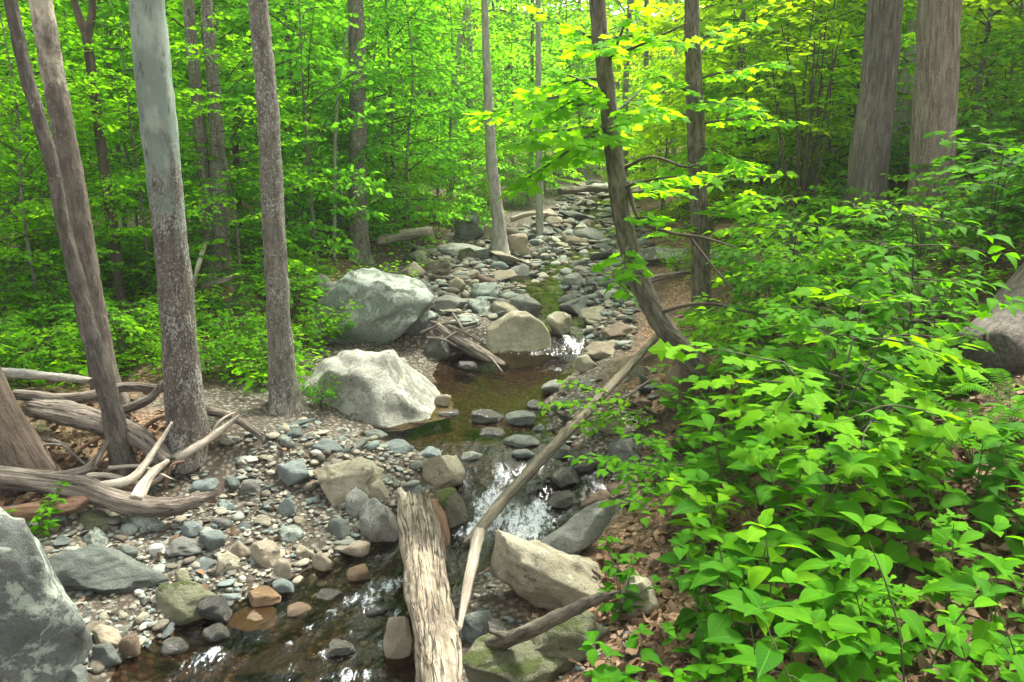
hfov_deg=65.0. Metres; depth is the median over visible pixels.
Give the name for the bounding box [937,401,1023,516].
leafy plant
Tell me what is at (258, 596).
stone
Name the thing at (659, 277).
log
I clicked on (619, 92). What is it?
understory tree
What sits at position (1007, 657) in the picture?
leafy plant
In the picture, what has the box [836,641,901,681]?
leafy plant
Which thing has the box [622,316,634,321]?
stone
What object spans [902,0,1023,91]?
understory tree
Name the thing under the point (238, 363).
plant
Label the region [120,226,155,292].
plant
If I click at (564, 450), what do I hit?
stone
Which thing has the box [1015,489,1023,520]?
leafy plant
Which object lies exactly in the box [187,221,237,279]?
plant
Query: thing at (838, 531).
leafy plant
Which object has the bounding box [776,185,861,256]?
shrub
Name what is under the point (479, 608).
stone
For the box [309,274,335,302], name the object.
boulder
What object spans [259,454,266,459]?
stone
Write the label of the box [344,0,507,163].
understory tree
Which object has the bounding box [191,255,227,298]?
plant
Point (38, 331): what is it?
shrub
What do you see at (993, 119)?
shrub
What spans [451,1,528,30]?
understory tree
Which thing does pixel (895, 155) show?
shrub
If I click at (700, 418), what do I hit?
leafy plant
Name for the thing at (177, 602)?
stone
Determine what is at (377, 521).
boulder
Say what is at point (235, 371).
ground cover
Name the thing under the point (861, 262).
leafy plant
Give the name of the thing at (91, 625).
stone
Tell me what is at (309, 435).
stone
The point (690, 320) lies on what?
shrub
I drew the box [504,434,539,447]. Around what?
stone
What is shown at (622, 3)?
understory tree
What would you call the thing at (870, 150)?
tree
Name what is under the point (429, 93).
understory tree
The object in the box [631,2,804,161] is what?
understory tree
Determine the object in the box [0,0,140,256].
understory tree
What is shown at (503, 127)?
understory tree
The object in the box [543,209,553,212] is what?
stone
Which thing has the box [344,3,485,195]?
understory tree
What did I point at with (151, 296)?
plant
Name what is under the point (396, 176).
understory tree
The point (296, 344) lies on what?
plant
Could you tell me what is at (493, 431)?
stone
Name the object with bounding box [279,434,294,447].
stone
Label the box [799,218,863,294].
leafy plant
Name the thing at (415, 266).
stone
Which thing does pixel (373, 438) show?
stone
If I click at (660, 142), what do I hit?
understory tree
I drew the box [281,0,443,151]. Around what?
understory tree
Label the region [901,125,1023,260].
shrub
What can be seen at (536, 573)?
boulder
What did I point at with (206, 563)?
stone
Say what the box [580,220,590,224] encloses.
stone
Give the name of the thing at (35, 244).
shrub
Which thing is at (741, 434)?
leafy plant
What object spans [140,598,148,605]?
stone
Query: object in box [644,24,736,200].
understory tree
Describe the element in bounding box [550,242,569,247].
stone
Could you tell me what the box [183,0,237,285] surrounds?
tree
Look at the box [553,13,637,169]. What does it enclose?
understory tree
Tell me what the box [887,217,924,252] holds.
leafy plant
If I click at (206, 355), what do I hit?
shrub
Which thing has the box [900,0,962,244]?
tree
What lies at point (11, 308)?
shrub
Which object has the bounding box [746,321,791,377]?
leafy plant
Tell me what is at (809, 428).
leafy plant
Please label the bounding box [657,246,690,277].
shrub
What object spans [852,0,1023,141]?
understory tree
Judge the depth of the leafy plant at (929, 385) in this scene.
3.79 m
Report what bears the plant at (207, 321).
on the ground at (220, 465)
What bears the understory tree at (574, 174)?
on the ground at (220, 465)
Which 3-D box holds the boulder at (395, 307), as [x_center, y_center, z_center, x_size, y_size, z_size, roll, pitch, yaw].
[-1.223,-0.266,7.196,1.110,0.794,0.894,0,14,0]
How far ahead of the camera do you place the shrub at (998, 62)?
7.22 m
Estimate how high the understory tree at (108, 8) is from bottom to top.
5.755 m
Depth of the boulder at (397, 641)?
3.30 m
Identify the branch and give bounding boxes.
[461,334,658,550]
[484,589,621,649]
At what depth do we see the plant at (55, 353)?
5.30 m
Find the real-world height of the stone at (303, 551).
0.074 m
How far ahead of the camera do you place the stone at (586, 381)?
5.79 m
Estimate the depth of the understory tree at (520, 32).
33.50 m
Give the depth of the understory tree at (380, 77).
9.60 m
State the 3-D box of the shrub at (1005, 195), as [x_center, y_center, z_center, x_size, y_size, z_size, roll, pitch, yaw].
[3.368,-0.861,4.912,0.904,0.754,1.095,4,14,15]
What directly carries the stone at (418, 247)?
on the ground at (220, 465)
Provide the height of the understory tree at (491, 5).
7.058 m
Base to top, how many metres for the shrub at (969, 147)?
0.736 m
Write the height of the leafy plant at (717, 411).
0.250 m
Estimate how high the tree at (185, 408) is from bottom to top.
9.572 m
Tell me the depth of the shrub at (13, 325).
5.36 m
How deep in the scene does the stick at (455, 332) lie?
6.89 m
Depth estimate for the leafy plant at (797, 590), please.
2.64 m
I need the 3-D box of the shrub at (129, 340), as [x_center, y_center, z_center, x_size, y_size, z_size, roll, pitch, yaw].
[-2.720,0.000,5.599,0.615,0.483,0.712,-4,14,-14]
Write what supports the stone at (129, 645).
on the ground at (220, 465)
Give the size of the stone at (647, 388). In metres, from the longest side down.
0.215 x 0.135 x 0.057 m
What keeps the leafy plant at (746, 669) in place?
on the ground at (220, 465)
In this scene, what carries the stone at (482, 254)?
on the ground at (220, 465)
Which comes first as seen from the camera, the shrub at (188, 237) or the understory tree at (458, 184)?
the shrub at (188, 237)
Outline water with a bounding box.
[109,171,610,681]
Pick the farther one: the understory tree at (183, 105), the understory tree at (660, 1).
the understory tree at (660, 1)
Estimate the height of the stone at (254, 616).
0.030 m
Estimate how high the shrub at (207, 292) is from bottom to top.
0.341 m
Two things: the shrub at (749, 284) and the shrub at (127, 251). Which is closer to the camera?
the shrub at (749, 284)
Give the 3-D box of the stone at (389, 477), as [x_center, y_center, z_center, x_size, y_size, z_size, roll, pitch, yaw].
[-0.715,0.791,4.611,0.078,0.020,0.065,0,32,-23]
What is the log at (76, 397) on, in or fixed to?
on the ground at (220, 465)
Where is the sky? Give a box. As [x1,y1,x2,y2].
[461,0,702,19]
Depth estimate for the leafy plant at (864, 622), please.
2.40 m
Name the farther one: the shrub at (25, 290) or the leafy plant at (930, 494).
the shrub at (25, 290)
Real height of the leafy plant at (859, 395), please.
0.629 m
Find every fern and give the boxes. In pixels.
[828,305,912,334]
[899,373,986,397]
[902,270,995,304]
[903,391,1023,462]
[945,368,1023,422]
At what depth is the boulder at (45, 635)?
3.00 m
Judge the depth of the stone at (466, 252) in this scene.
9.74 m
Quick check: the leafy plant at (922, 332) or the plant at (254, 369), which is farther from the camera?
the plant at (254, 369)
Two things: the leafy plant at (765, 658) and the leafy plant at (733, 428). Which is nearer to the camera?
the leafy plant at (765, 658)
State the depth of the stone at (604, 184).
15.64 m
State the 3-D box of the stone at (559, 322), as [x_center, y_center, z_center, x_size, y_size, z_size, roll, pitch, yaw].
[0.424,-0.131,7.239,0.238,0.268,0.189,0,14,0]
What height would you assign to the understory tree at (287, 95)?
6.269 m
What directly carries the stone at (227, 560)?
on the ground at (220, 465)
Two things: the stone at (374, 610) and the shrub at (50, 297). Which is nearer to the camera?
the stone at (374, 610)
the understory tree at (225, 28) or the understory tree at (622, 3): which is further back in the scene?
the understory tree at (622, 3)
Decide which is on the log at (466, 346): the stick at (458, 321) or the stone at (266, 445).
the stick at (458, 321)
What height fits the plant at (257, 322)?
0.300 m
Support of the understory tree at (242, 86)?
on the ground at (220, 465)
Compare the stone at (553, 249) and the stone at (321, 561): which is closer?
the stone at (321, 561)
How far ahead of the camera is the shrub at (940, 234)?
5.24 m
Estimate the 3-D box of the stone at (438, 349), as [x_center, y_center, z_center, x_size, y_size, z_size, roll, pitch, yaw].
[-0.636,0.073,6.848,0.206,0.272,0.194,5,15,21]
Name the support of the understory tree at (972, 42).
on the ground at (220, 465)
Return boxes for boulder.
[0,507,92,681]
[48,544,168,593]
[209,285,234,301]
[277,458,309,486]
[300,349,439,427]
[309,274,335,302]
[310,268,434,344]
[312,457,382,505]
[359,497,398,541]
[383,616,411,658]
[422,454,464,488]
[432,487,467,527]
[454,215,483,239]
[462,631,566,681]
[487,311,550,352]
[489,530,602,610]
[507,233,530,257]
[530,610,607,672]
[540,500,616,554]
[642,247,687,263]
[663,363,694,407]
[935,263,1023,397]
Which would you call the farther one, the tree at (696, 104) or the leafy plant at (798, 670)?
the tree at (696, 104)
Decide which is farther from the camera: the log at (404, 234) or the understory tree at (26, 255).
the log at (404, 234)
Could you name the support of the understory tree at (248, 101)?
on the ground at (220, 465)
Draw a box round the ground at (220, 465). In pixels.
[0,5,1023,681]
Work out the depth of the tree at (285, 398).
4.99 m
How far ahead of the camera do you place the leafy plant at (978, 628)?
2.23 m
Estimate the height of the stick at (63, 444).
0.105 m
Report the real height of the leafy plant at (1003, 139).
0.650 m
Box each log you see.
[2,368,91,383]
[12,382,163,403]
[24,398,175,475]
[123,379,162,413]
[193,239,206,289]
[198,273,238,289]
[376,226,435,244]
[397,487,462,681]
[433,321,505,372]
[510,211,556,221]
[557,185,632,194]
[650,270,691,282]
[714,224,773,240]
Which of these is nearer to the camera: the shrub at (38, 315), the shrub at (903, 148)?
the shrub at (38, 315)
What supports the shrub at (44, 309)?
on the ground at (220, 465)
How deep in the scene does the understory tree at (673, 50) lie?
35.81 m
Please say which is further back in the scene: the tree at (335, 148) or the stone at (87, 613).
the tree at (335, 148)
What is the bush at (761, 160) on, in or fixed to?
on the ground at (220, 465)
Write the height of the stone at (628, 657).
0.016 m
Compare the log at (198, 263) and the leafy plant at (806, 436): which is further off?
the log at (198, 263)
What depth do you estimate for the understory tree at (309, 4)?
13.31 m
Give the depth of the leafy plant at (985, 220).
5.51 m
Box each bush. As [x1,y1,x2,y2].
[717,46,801,216]
[724,0,908,224]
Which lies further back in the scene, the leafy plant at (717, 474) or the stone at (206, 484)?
the stone at (206, 484)
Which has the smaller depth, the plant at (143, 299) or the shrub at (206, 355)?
the shrub at (206, 355)
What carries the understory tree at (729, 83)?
on the ground at (220, 465)
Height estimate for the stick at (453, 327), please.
0.212 m
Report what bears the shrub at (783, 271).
on the ground at (220, 465)
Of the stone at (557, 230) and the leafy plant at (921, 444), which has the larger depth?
the stone at (557, 230)
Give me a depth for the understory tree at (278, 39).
13.26 m
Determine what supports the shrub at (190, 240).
on the ground at (220, 465)
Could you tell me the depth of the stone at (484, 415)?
5.45 m
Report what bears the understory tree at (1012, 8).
on the ground at (220, 465)
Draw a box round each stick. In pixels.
[41,436,85,465]
[43,443,71,448]
[64,436,103,462]
[85,465,174,485]
[107,464,173,478]
[143,415,164,428]
[152,414,242,471]
[162,460,187,487]
[205,404,263,441]
[210,409,241,432]
[419,321,471,333]
[427,336,460,349]
[429,320,483,344]
[445,324,480,338]
[452,312,467,338]
[457,527,484,636]
[582,378,652,408]
[714,420,735,447]
[731,251,772,292]
[758,340,778,395]
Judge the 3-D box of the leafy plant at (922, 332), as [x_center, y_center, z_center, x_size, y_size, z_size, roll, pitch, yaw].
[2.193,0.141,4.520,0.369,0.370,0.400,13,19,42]
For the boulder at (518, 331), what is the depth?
7.01 m
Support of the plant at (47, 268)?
on the ground at (220, 465)
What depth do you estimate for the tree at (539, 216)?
11.17 m
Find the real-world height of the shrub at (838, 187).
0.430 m
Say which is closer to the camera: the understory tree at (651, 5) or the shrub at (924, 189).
the shrub at (924, 189)
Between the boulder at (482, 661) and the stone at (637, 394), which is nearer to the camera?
the boulder at (482, 661)
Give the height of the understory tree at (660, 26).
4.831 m
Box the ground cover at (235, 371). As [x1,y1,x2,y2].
[0,172,1023,392]
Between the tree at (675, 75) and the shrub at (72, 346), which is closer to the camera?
the shrub at (72, 346)
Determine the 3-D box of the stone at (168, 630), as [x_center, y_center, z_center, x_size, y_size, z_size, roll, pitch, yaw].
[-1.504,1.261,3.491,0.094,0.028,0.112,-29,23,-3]
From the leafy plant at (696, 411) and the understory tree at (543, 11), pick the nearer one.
the leafy plant at (696, 411)
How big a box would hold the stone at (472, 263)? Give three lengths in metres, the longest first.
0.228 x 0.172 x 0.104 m
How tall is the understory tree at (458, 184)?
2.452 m
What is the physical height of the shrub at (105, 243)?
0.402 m
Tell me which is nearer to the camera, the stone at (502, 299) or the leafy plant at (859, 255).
the leafy plant at (859, 255)
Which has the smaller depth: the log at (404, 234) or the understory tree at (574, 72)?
the log at (404, 234)
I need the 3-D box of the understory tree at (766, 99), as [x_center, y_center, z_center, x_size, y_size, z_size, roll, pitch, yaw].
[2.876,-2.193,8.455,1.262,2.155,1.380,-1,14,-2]
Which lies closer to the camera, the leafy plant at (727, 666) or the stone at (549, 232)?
the leafy plant at (727, 666)
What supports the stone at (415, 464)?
on the ground at (220, 465)
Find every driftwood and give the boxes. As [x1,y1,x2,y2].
[0,421,222,517]
[1,495,89,521]
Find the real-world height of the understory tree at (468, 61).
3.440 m
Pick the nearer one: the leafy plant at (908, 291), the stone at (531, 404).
the leafy plant at (908, 291)
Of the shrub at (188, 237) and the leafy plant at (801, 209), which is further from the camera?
the shrub at (188, 237)
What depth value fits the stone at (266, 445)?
4.68 m
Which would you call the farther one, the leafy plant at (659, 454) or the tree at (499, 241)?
the tree at (499, 241)
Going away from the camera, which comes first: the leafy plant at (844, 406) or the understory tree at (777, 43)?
the leafy plant at (844, 406)
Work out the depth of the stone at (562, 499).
4.52 m
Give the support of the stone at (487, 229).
on the ground at (220, 465)
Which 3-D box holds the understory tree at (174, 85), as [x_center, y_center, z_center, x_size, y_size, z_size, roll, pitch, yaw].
[-6.032,-6.476,15.590,4.299,6.494,4.524,-3,14,-12]
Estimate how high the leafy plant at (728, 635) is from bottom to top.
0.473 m
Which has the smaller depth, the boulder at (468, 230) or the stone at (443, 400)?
the stone at (443, 400)
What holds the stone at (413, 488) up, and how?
on the ground at (220, 465)
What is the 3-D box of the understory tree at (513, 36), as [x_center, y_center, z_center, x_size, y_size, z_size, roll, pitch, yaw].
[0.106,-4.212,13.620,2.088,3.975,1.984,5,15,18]
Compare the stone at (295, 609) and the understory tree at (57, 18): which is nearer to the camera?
the stone at (295, 609)
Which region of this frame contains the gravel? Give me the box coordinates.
[0,179,658,678]
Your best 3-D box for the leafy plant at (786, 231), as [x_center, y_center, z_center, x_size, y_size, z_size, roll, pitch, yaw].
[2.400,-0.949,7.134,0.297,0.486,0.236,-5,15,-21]
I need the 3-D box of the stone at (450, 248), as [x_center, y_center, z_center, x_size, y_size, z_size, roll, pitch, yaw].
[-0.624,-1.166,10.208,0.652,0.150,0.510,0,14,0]
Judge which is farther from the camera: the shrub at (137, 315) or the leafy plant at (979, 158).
the leafy plant at (979, 158)
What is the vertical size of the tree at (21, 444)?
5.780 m
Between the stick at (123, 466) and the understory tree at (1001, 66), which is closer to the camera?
the stick at (123, 466)
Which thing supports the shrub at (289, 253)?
on the ground at (220, 465)
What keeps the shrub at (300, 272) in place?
on the ground at (220, 465)
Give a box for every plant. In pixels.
[5,481,71,540]
[17,304,77,349]
[28,251,63,299]
[36,334,88,376]
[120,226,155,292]
[134,330,161,352]
[139,284,197,323]
[145,285,157,315]
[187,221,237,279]
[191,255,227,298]
[195,272,244,338]
[195,294,212,332]
[207,330,257,376]
[226,264,265,320]
[229,312,265,336]
[232,252,263,311]
[235,351,267,386]
[239,267,263,284]
[262,329,302,360]
[286,242,305,266]
[289,228,312,254]
[309,262,332,274]
[578,623,661,681]
[596,536,681,623]
[645,420,702,464]
[650,364,713,422]
[656,444,718,515]
[656,529,729,629]
[658,641,737,681]
[661,473,738,557]
[661,601,754,681]
[671,409,709,455]
[671,468,772,656]
[676,523,774,581]
[678,433,734,481]
[679,345,791,477]
[681,652,741,681]
[683,397,763,510]
[684,388,736,430]
[685,583,782,657]
[687,462,729,494]
[689,503,856,644]
[692,481,756,531]
[697,426,740,459]
[698,405,734,475]
[704,600,791,681]
[706,641,774,681]
[707,443,770,502]
[711,586,836,681]
[712,419,742,433]
[714,523,772,590]
[724,508,875,649]
[726,432,827,544]
[728,372,800,483]
[731,327,768,351]
[742,297,780,338]
[742,666,754,681]
[744,412,810,467]
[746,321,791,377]
[750,426,818,472]
[761,553,895,664]
[764,444,882,595]
[766,206,797,250]
[767,578,905,681]
[769,558,862,619]
[771,431,814,510]
[773,517,857,571]
[775,160,802,211]
[777,549,878,681]
[783,237,839,294]
[790,198,840,240]
[790,480,889,554]
[795,187,835,214]
[796,139,847,198]
[798,391,853,447]
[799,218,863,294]
[808,239,841,284]
[820,351,924,486]
[824,443,928,514]
[826,554,923,681]
[826,576,901,634]
[828,567,945,630]
[830,394,911,448]
[831,361,883,426]
[833,298,881,349]
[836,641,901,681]
[839,220,876,283]
[840,512,1023,681]
[843,389,907,435]
[845,244,908,321]
[845,250,877,283]
[853,323,888,366]
[853,471,965,580]
[859,410,994,544]
[864,311,959,417]
[873,420,959,469]
[875,220,901,261]
[875,373,970,422]
[877,668,960,681]
[882,415,930,437]
[882,597,941,667]
[883,216,922,271]
[883,244,917,308]
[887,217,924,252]
[894,342,940,420]
[903,471,967,514]
[905,302,952,357]
[905,331,933,372]
[905,337,960,399]
[916,509,976,614]
[919,604,1023,681]
[936,365,994,402]
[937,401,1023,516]
[939,515,1023,652]
[944,576,1023,681]
[958,139,988,165]
[958,486,1023,532]
[968,428,1023,560]
[972,189,1006,234]
[976,412,1022,488]
[987,138,1023,227]
[988,621,1023,678]
[991,501,1023,605]
[995,172,1023,209]
[997,556,1023,621]
[997,638,1023,681]
[998,451,1023,494]
[1012,384,1023,483]
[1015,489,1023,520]
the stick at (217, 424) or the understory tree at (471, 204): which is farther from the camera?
the understory tree at (471, 204)
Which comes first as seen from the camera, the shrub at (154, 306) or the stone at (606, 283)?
the shrub at (154, 306)
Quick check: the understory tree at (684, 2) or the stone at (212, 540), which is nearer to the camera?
the stone at (212, 540)
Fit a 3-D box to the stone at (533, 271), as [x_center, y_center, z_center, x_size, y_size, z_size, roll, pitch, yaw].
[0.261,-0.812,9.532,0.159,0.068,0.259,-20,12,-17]
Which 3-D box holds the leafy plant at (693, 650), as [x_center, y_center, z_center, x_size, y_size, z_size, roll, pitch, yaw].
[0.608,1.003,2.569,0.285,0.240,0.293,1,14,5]
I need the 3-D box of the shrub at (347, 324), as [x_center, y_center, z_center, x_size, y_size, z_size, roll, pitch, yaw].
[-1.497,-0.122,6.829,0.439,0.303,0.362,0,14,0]
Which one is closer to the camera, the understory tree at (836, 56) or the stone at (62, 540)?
the stone at (62, 540)
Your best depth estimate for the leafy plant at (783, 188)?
8.19 m
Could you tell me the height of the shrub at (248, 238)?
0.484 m
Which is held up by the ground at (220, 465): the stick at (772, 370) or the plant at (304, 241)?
the plant at (304, 241)
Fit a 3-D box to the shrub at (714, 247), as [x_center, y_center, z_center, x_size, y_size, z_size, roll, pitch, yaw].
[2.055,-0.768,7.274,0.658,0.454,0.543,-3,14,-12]
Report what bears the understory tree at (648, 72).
on the ground at (220, 465)
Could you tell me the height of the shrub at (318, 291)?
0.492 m
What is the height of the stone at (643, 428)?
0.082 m
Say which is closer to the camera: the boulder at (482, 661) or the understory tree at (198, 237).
the boulder at (482, 661)
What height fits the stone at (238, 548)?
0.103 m
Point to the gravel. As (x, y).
(228, 579)
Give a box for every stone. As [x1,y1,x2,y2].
[53,534,68,545]
[66,664,87,681]
[77,511,110,529]
[82,527,108,545]
[82,610,92,617]
[86,621,107,631]
[92,624,121,647]
[92,643,121,666]
[115,534,128,541]
[115,543,138,557]
[117,624,131,633]
[118,633,140,657]
[121,518,129,523]
[129,515,166,533]
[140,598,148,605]
[148,486,157,492]
[148,543,165,557]
[155,555,166,561]
[155,581,215,624]
[161,637,188,654]
[162,620,173,638]
[165,536,204,556]
[175,570,190,581]
[181,521,202,537]
[187,557,215,572]
[189,478,218,491]
[189,490,200,495]
[196,595,231,622]
[197,578,209,583]
[199,529,225,550]
[202,623,229,641]
[207,569,215,574]
[212,517,232,528]
[215,551,239,574]
[222,501,235,510]
[226,477,239,488]
[227,599,234,606]
[228,540,250,557]
[234,537,243,544]
[237,521,250,531]
[238,479,262,493]
[247,585,280,606]
[247,610,262,620]
[250,540,280,567]
[254,514,270,526]
[255,510,266,514]
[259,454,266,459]
[262,442,270,447]
[262,485,271,489]
[263,499,274,508]
[271,486,279,490]
[272,578,293,592]
[273,558,291,579]
[277,497,295,515]
[278,524,304,542]
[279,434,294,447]
[285,427,302,437]
[287,602,310,616]
[288,418,312,425]
[293,516,304,524]
[294,545,315,558]
[303,433,313,437]
[304,441,313,448]
[312,438,342,452]
[312,551,331,570]
[316,588,341,599]
[324,639,355,656]
[326,518,350,539]
[338,436,346,440]
[340,540,369,556]
[342,446,354,453]
[345,487,369,518]
[346,563,370,581]
[352,437,367,449]
[364,429,387,438]
[366,606,386,615]
[368,480,389,503]
[369,435,377,440]
[382,474,392,480]
[385,439,413,453]
[400,261,425,277]
[402,484,422,493]
[404,256,416,260]
[404,310,438,335]
[410,244,427,253]
[410,460,421,469]
[418,259,450,275]
[420,280,431,292]
[420,446,441,457]
[424,334,451,359]
[427,274,440,278]
[431,295,467,311]
[434,394,450,405]
[438,409,458,415]
[439,243,484,254]
[449,277,465,290]
[450,267,466,273]
[450,314,478,325]
[457,248,476,260]
[457,361,477,368]
[461,451,482,459]
[461,610,494,642]
[467,271,479,278]
[467,298,490,313]
[469,261,481,265]
[469,282,499,298]
[471,409,503,422]
[473,606,485,611]
[475,296,497,303]
[476,248,492,259]
[476,273,499,284]
[479,427,503,435]
[480,618,507,636]
[481,224,491,237]
[481,311,492,316]
[489,250,522,261]
[490,301,518,316]
[492,270,516,279]
[492,298,509,303]
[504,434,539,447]
[505,410,535,424]
[509,264,528,275]
[510,294,542,316]
[512,449,533,457]
[513,619,522,624]
[514,291,525,294]
[527,400,543,408]
[529,270,539,273]
[532,424,544,429]
[535,246,547,254]
[540,379,560,391]
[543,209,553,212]
[543,216,562,224]
[544,229,556,234]
[546,311,571,333]
[547,490,577,507]
[549,466,577,487]
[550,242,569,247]
[551,247,561,252]
[552,398,573,410]
[553,227,561,233]
[553,444,570,457]
[557,293,577,301]
[558,376,579,393]
[558,414,572,421]
[559,211,592,218]
[559,296,588,314]
[561,273,583,285]
[562,235,589,244]
[566,421,585,433]
[567,450,598,471]
[571,260,588,266]
[572,227,605,239]
[573,182,585,185]
[574,354,597,372]
[578,305,606,321]
[578,377,591,385]
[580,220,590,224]
[580,490,613,508]
[584,341,614,358]
[587,277,595,285]
[587,289,596,293]
[589,250,612,260]
[590,183,607,192]
[593,242,611,247]
[593,410,628,433]
[598,279,617,287]
[600,321,636,338]
[602,245,612,249]
[604,483,627,495]
[607,437,639,461]
[611,291,631,300]
[614,490,626,498]
[619,572,658,617]
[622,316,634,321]
[623,390,641,406]
[625,654,633,660]
[628,365,647,376]
[629,397,651,406]
[636,384,657,392]
[638,420,656,431]
[639,374,651,381]
[647,393,659,398]
[709,247,726,263]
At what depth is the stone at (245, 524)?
4.12 m
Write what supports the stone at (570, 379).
on the ground at (220, 465)
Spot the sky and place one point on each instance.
(552, 0)
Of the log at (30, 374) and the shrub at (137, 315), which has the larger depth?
the shrub at (137, 315)
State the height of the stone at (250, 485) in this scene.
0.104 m
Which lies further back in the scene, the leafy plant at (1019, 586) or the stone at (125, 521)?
the stone at (125, 521)
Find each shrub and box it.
[0,225,60,274]
[0,265,44,317]
[0,269,100,314]
[0,278,33,307]
[0,298,41,333]
[0,310,35,345]
[0,316,29,353]
[0,317,78,367]
[0,321,28,367]
[0,324,77,386]
[0,334,15,360]
[2,241,34,273]
[3,301,74,335]
[22,230,59,269]
[26,291,118,334]
[38,240,139,292]
[39,293,111,321]
[41,315,129,367]
[58,300,160,351]
[66,308,159,369]
[94,236,131,266]
[97,237,149,263]
[97,253,156,300]
[101,278,126,303]
[116,302,156,336]
[137,224,153,249]
[144,332,212,364]
[148,224,200,255]
[188,232,201,250]
[194,288,220,313]
[195,249,243,271]
[195,305,262,357]
[197,332,240,378]
[208,284,258,321]
[221,308,265,338]
[222,324,301,366]
[229,225,289,263]
[232,231,261,254]
[251,251,303,275]
[258,277,330,327]
[262,247,345,296]
[287,236,303,257]
[288,268,318,306]
[293,259,335,282]
[296,299,363,345]
[297,374,340,408]
[301,234,326,251]
[310,308,356,338]
[536,380,662,437]
[563,427,720,527]
[648,286,998,527]
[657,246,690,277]
[672,306,763,343]
[684,292,836,399]
[687,171,861,312]
[699,303,864,434]
[705,232,822,342]
[709,232,776,275]
[710,198,941,348]
[725,223,836,296]
[726,256,780,296]
[732,364,848,445]
[734,303,992,441]
[742,274,933,409]
[747,236,918,346]
[774,210,829,247]
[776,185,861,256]
[786,199,862,249]
[787,205,1023,379]
[797,186,885,242]
[822,257,925,311]
[824,178,846,206]
[829,218,918,265]
[844,135,909,177]
[848,188,949,239]
[859,208,984,276]
[879,173,1006,250]
[884,264,1003,334]
[888,121,982,177]
[891,31,1023,144]
[894,108,973,143]
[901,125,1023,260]
[903,135,1023,215]
[926,192,1023,268]
[930,163,1023,241]
[955,109,1023,178]
[956,108,1023,195]
[957,100,1023,166]
[967,106,1020,143]
[972,108,1023,163]
[973,99,1023,154]
[974,155,1023,224]
[986,30,1023,102]
[1000,110,1023,154]
[1004,151,1023,237]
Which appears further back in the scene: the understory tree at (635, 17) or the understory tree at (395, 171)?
the understory tree at (635, 17)
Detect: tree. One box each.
[0,0,130,217]
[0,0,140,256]
[0,0,154,291]
[0,0,172,173]
[0,0,226,187]
[0,0,243,241]
[0,1,16,168]
[0,1,111,184]
[0,5,152,322]
[0,28,101,282]
[0,59,57,282]
[0,366,62,497]
[2,0,36,186]
[3,0,138,475]
[4,0,103,165]
[4,0,347,239]
[25,0,235,150]
[28,0,130,403]
[28,17,230,292]
[44,0,234,258]
[62,0,299,175]
[71,0,127,315]
[96,0,302,171]
[99,3,289,148]
[108,0,314,249]
[115,32,239,272]
[128,0,213,474]
[128,3,333,289]
[175,0,381,225]
[181,12,347,263]
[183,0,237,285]
[190,0,406,267]
[195,2,379,234]
[197,0,430,253]
[207,1,373,147]
[223,0,391,183]
[228,0,469,220]
[232,35,251,252]
[237,0,463,160]
[248,0,309,416]
[273,1,398,130]
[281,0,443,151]
[284,0,483,230]
[284,14,403,251]
[286,0,473,135]
[297,0,441,233]
[304,0,488,251]
[332,22,349,257]
[337,16,459,247]
[340,2,497,92]
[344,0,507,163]
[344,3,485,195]
[347,0,375,264]
[371,5,496,140]
[377,147,441,239]
[383,0,526,231]
[391,0,562,136]
[397,67,482,218]
[409,145,460,230]
[410,0,590,172]
[412,0,527,203]
[426,0,560,115]
[439,0,620,134]
[442,123,488,212]
[445,0,469,206]
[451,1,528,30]
[454,165,485,228]
[456,0,768,395]
[458,0,577,197]
[466,0,571,70]
[466,3,472,198]
[466,143,506,222]
[473,122,526,201]
[481,0,510,254]
[496,126,532,208]
[497,31,589,191]
[504,0,606,51]
[507,0,683,168]
[507,9,510,103]
[508,0,626,175]
[509,132,550,204]
[518,0,664,120]
[519,116,564,180]
[527,1,631,176]
[529,0,533,197]
[535,0,543,235]
[535,121,581,196]
[542,0,663,32]
[547,0,672,74]
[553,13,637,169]
[576,0,580,116]
[597,71,689,235]
[602,44,664,173]
[613,0,896,199]
[614,9,705,183]
[617,18,719,207]
[621,0,632,175]
[621,0,735,107]
[623,47,685,187]
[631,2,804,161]
[634,0,807,315]
[634,25,734,215]
[639,0,648,189]
[639,0,726,69]
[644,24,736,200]
[647,0,903,176]
[654,0,802,75]
[654,2,791,90]
[665,1,803,211]
[667,0,811,222]
[668,9,769,168]
[670,0,677,187]
[672,20,776,199]
[678,0,826,111]
[706,0,993,243]
[707,34,817,217]
[725,0,904,144]
[726,29,848,221]
[728,0,848,189]
[734,1,901,111]
[740,0,968,153]
[747,6,904,87]
[751,0,909,185]
[760,0,863,208]
[798,0,968,146]
[831,1,993,64]
[839,0,903,236]
[843,0,1023,101]
[847,0,1023,126]
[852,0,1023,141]
[889,0,917,169]
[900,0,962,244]
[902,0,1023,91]
[957,0,1023,125]
[960,2,1022,79]
[960,4,1022,79]
[960,6,1023,88]
[960,14,1023,134]
[960,18,1023,144]
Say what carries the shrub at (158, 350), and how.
on the ground at (220, 465)
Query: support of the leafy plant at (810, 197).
on the ground at (220, 465)
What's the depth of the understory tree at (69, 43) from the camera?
6.96 m
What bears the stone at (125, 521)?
on the ground at (220, 465)
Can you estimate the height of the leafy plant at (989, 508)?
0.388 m
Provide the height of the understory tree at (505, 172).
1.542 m
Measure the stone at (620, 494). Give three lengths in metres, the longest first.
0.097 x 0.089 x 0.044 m
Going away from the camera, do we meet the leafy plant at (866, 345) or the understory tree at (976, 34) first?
the leafy plant at (866, 345)
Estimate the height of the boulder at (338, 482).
0.284 m
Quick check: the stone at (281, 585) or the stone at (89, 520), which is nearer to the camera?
the stone at (281, 585)

